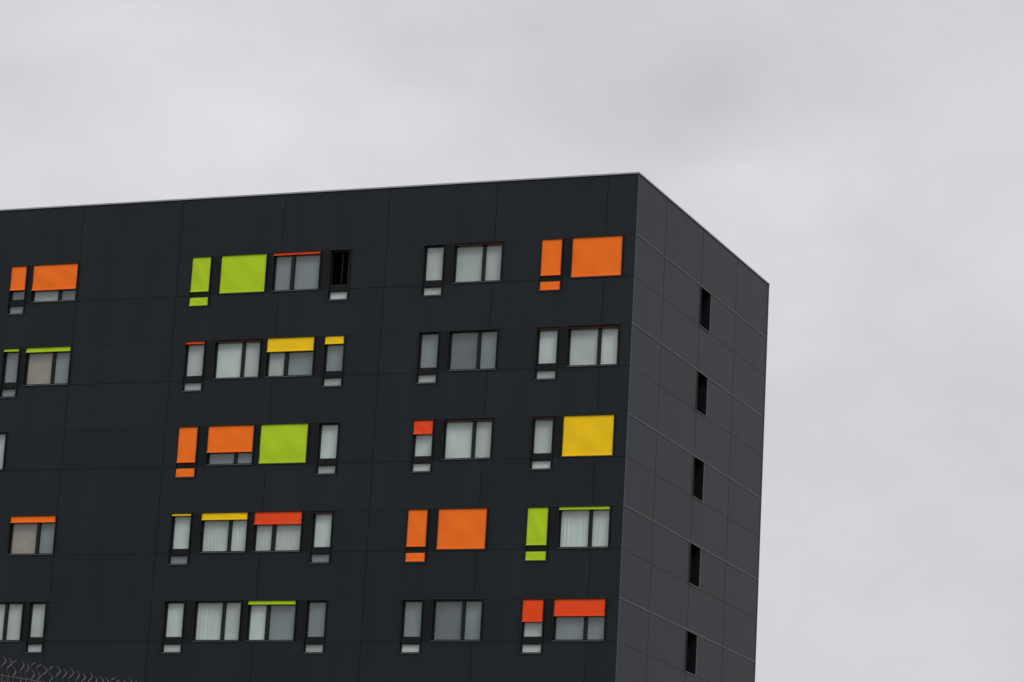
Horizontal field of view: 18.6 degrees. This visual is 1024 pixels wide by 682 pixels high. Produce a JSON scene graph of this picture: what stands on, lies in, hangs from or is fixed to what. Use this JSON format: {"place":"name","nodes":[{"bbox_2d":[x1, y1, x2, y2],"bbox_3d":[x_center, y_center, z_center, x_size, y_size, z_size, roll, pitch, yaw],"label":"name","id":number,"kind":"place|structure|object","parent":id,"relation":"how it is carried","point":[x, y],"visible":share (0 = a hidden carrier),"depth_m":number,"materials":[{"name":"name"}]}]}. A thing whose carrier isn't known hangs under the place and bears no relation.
{"place":"outdoors","nodes":[
{"label":"outdoors","id":0,"kind":"place"},
{"bbox_2d":[0,0,1023,681],"label":"sky","id":1,"kind":"structure","parent":0,"point":[863,158],"materials":[{"name":"grey"}]},
{"bbox_3d":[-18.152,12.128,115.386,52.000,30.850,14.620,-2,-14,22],"label":"back cladding","id":2,"kind":"object","parent":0,"visible":0},
{"bbox_2d":[0,175,633,681],"bbox_3d":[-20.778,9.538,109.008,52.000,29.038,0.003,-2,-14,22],"label":"panel joints","id":3,"kind":"object","parent":2,"relation":"attached to","point":[314,463],"visible":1,"depth_m":104.72,"materials":[{"name":"black"}]},
{"bbox_2d":[0,233,635,600],"bbox_3d":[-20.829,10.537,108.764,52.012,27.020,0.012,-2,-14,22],"label":"floor flashings","id":4,"kind":"object","parent":2,"relation":"attached to","point":[321,421],"visible":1,"depth_m":104.88,"materials":[{"name":"black metal"}]},
{"bbox_2d":[0,174,638,681],"bbox_3d":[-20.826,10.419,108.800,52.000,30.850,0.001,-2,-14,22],"label":"front cladding","id":5,"kind":"structure","parent":2,"relation":"attached to","point":[110,640],"depth_m":105.09,"materials":[{"name":"black metal"}]},
{"bbox_2d":[0,245,568,649],"bbox_3d":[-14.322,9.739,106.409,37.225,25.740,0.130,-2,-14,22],"label":"window reveals","id":6,"kind":"structure","parent":5,"relation":"attached to","point":[317,459],"depth_m":104.86,"materials":[{"name":"grey metal"}]},
{"bbox_2d":[11,352,52,553],"bbox_3d":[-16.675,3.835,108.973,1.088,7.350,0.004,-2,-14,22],"label":"curtain","id":7,"kind":"object","parent":6,"relation":"attached to","point":[39,372],"visible":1,"depth_m":109.42,"materials":[{"name":"white fabric"}]},
{"bbox_2d":[0,329,496,602],"bbox_3d":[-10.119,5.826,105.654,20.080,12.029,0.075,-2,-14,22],"label":"screen boxes","id":8,"kind":"object","parent":6,"relation":"attached to","point":[240,601],"visible":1,"depth_m":103.71,"materials":[{"name":"black metal"}]},
{"bbox_2d":[1,238,571,643],"bbox_3d":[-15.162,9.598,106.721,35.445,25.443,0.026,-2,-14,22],"label":"infill panels","id":9,"kind":"object","parent":6,"relation":"attached to","point":[307,515],"visible":1,"depth_m":104.48,"materials":[{"name":"black metal"}]},
{"bbox_2d":[34,244,554,651],"bbox_3d":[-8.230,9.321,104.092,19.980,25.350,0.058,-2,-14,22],"label":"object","id":10,"kind":"object","parent":6,"relation":"attached to","point":[469,263],"visible":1,"depth_m":104.45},
{"bbox_2d":[4,254,609,602],"bbox_3d":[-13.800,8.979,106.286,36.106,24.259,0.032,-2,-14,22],"label":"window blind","id":11,"kind":"object","parent":6,"relation":"attached to","point":[283,442],"visible":1,"depth_m":105.53,"materials":[{"name":"green fabric"}]},
{"bbox_2d":[0,244,617,652],"bbox_3d":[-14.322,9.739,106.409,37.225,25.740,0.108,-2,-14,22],"label":"window frames","id":12,"kind":"structure","parent":6,"relation":"attached to","point":[274,526],"depth_m":104.55,"materials":[{"name":"grey metal"}]},
{"bbox_2d":[0,247,617,651],"bbox_3d":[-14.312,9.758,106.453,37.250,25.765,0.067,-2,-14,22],"label":"curtain","id":13,"kind":"object","parent":6,"relation":"attached to","point":[282,616],"depth_m":104.01,"materials":[{"name":"white fabric"}]},
{"bbox_2d":[0,275,621,653],"bbox_3d":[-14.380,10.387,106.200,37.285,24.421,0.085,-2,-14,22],"label":"sills","id":14,"kind":"structure","parent":6,"relation":"attached to","point":[332,474],"depth_m":104.40,"materials":[{"name":"grey metal"}]},
{"bbox_2d":[4,274,620,604],"bbox_3d":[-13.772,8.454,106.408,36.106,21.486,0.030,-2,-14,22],"label":"screen bottom bars","id":15,"kind":"object","parent":6,"relation":"attached to","point":[251,451],"visible":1,"depth_m":105.60,"materials":[{"name":"metal"}]},
{"bbox_2d":[10,236,622,560],"bbox_3d":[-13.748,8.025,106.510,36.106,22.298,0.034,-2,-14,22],"label":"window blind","id":16,"kind":"object","parent":6,"relation":"attached to","point":[461,528],"visible":1,"depth_m":102.92,"materials":[{"name":"orange fabric"}]},
{"bbox_2d":[341,253,347,284],"bbox_3d":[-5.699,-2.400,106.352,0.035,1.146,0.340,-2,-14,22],"label":"open sash","id":17,"kind":"object","parent":6,"relation":"attached to","point":[344,268],"visible":1,"depth_m":106.32,"materials":[{"name":"black glass"}]},
{"bbox_2d":[173,336,613,518],"bbox_3d":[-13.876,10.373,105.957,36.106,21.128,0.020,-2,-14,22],"label":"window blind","id":18,"kind":"object","parent":6,"relation":"attached to","point":[588,435],"visible":1,"depth_m":101.39,"materials":[{"name":"yellow fabric"}]},
{"bbox_2d":[434,333,477,639],"bbox_3d":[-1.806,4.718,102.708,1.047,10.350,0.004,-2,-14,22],"label":"curtain","id":19,"kind":"object","parent":6,"relation":"attached to","point":[449,614],"visible":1,"depth_m":101.91,"materials":[{"name":"grey fabric"}]},
{"bbox_2d":[0,234,623,652],"bbox_3d":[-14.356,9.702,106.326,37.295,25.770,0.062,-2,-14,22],"label":"guide rails","id":20,"kind":"object","parent":5,"relation":"attached to","point":[338,440],"visible":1,"depth_m":104.44,"materials":[{"name":"black"}]},
{"bbox_2d":[172,343,611,519],"bbox_3d":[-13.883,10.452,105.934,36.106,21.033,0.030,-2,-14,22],"label":"screen bottom bars","id":21,"kind":"object","parent":20,"relation":"attached to","point":[343,343],"visible":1,"depth_m":105.41,"materials":[{"name":"metal"}]},
{"bbox_2d":[186,252,604,621],"bbox_3d":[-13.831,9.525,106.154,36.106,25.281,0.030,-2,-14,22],"label":"screen bottom bars","id":22,"kind":"object","parent":20,"relation":"attached to","point":[413,433],"visible":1,"depth_m":104.55,"materials":[{"name":"metal"}]},
{"bbox_2d":[186,251,604,620],"bbox_3d":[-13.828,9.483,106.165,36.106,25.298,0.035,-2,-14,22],"label":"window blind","id":23,"kind":"object","parent":22,"relation":"attached to","point":[532,610],"visible":1,"depth_m":100.51,"materials":[{"name":"fabric"}]},
{"bbox_2d":[215,243,617,513],"bbox_3d":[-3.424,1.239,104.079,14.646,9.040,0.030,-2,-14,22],"label":"screen bottom bars","id":24,"kind":"object","parent":20,"relation":"attached to","point":[455,420],"visible":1,"depth_m":103.06,"materials":[{"name":"metal"}]},
{"bbox_2d":[216,242,617,511],"bbox_3d":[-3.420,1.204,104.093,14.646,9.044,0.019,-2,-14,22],"label":"window blind","id":25,"kind":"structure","parent":20,"relation":"attached to","point":[466,419],"depth_m":102.92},
{"bbox_2d":[615,176,638,681],"bbox_3d":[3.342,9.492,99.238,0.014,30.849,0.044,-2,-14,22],"label":"corner trims","id":26,"kind":"object","parent":5,"relation":"attached to","point":[627,429],"visible":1,"depth_m":100.82,"materials":[{"name":"black metal"}]},
{"bbox_2d":[0,172,769,284],"bbox_3d":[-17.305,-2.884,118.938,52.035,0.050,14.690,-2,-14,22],"label":"roof coping","id":27,"kind":"object","parent":2,"relation":"on","point":[698,223],"visible":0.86,"depth_m":107.20,"materials":[{"name":"metal"}]},
{"bbox_2d":[616,174,768,681],"bbox_3d":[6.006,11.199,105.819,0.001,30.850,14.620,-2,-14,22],"label":"side cladding","id":28,"kind":"structure","parent":2,"relation":"attached to","point":[719,273],"depth_m":106.66,"materials":[{"name":"grey metal"}]},
{"bbox_2d":[619,233,766,661],"bbox_3d":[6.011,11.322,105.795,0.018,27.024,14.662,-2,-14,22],"label":"side flashings","id":29,"kind":"object","parent":28,"relation":"attached to","point":[691,453],"visible":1,"depth_m":106.91,"materials":[{"name":"grey metal"}]},
{"bbox_2d":[687,287,710,674],"bbox_3d":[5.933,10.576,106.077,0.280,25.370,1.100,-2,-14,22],"label":"slot reveals","id":30,"kind":"object","parent":28,"relation":"attached to","point":[698,489],"visible":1,"depth_m":107.94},
{"bbox_2d":[685,292,700,670],"bbox_3d":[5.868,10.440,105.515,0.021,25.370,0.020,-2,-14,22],"label":"slot side trims","id":31,"kind":"object","parent":30,"relation":"attached to","point":[693,479],"visible":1,"depth_m":106.88,"materials":[{"name":"black metal"}]},
{"bbox_2d":[686,294,702,671],"bbox_3d":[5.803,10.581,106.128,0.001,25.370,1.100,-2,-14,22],"label":"slot glass","id":32,"kind":"object","parent":30,"relation":"attached to","point":[694,488],"visible":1,"depth_m":107.89,"materials":[{"name":"black glass"}]},
{"bbox_2d":[685,301,710,675],"bbox_3d":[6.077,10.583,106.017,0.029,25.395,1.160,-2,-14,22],"label":"slot trims","id":33,"kind":"object","parent":30,"relation":"attached to","point":[703,489],"visible":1,"depth_m":107.76,"materials":[{"name":"black metal"}]},
{"bbox_2d":[621,198,763,681],"bbox_3d":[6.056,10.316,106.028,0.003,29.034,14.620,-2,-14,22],"label":"side joints","id":34,"kind":"object","parent":2,"relation":"attached to","point":[694,454],"visible":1,"depth_m":106.47,"materials":[{"name":"black"}]},
{"bbox_2d":[754,286,768,681],"bbox_3d":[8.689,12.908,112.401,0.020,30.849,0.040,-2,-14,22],"label":"corner trim","id":35,"kind":"structure","parent":2,"relation":"attached to","point":[761,482],"depth_m":114.21,"materials":[{"name":"grey metal"}]},
{"label":"ground","id":36,"kind":"structure","parent":0,"visible":0},
{"bbox_2d":[0,655,136,681],"bbox_3d":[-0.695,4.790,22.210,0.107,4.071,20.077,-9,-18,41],"label":"security fence","id":37,"kind":"object","parent":36,"relation":"on","point":[21,678],"visible":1,"depth_m":19.98,"materials":[{"name":"metal"}]},
{"bbox_2d":[332,252,349,284],"bbox_3d":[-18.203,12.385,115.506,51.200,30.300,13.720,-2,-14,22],"label":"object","id":38,"kind":"object","parent":36,"relation":"on","point":[337,269],"visible":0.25,"depth_m":106.76,"materials":[{"name":"black"}]}
]}

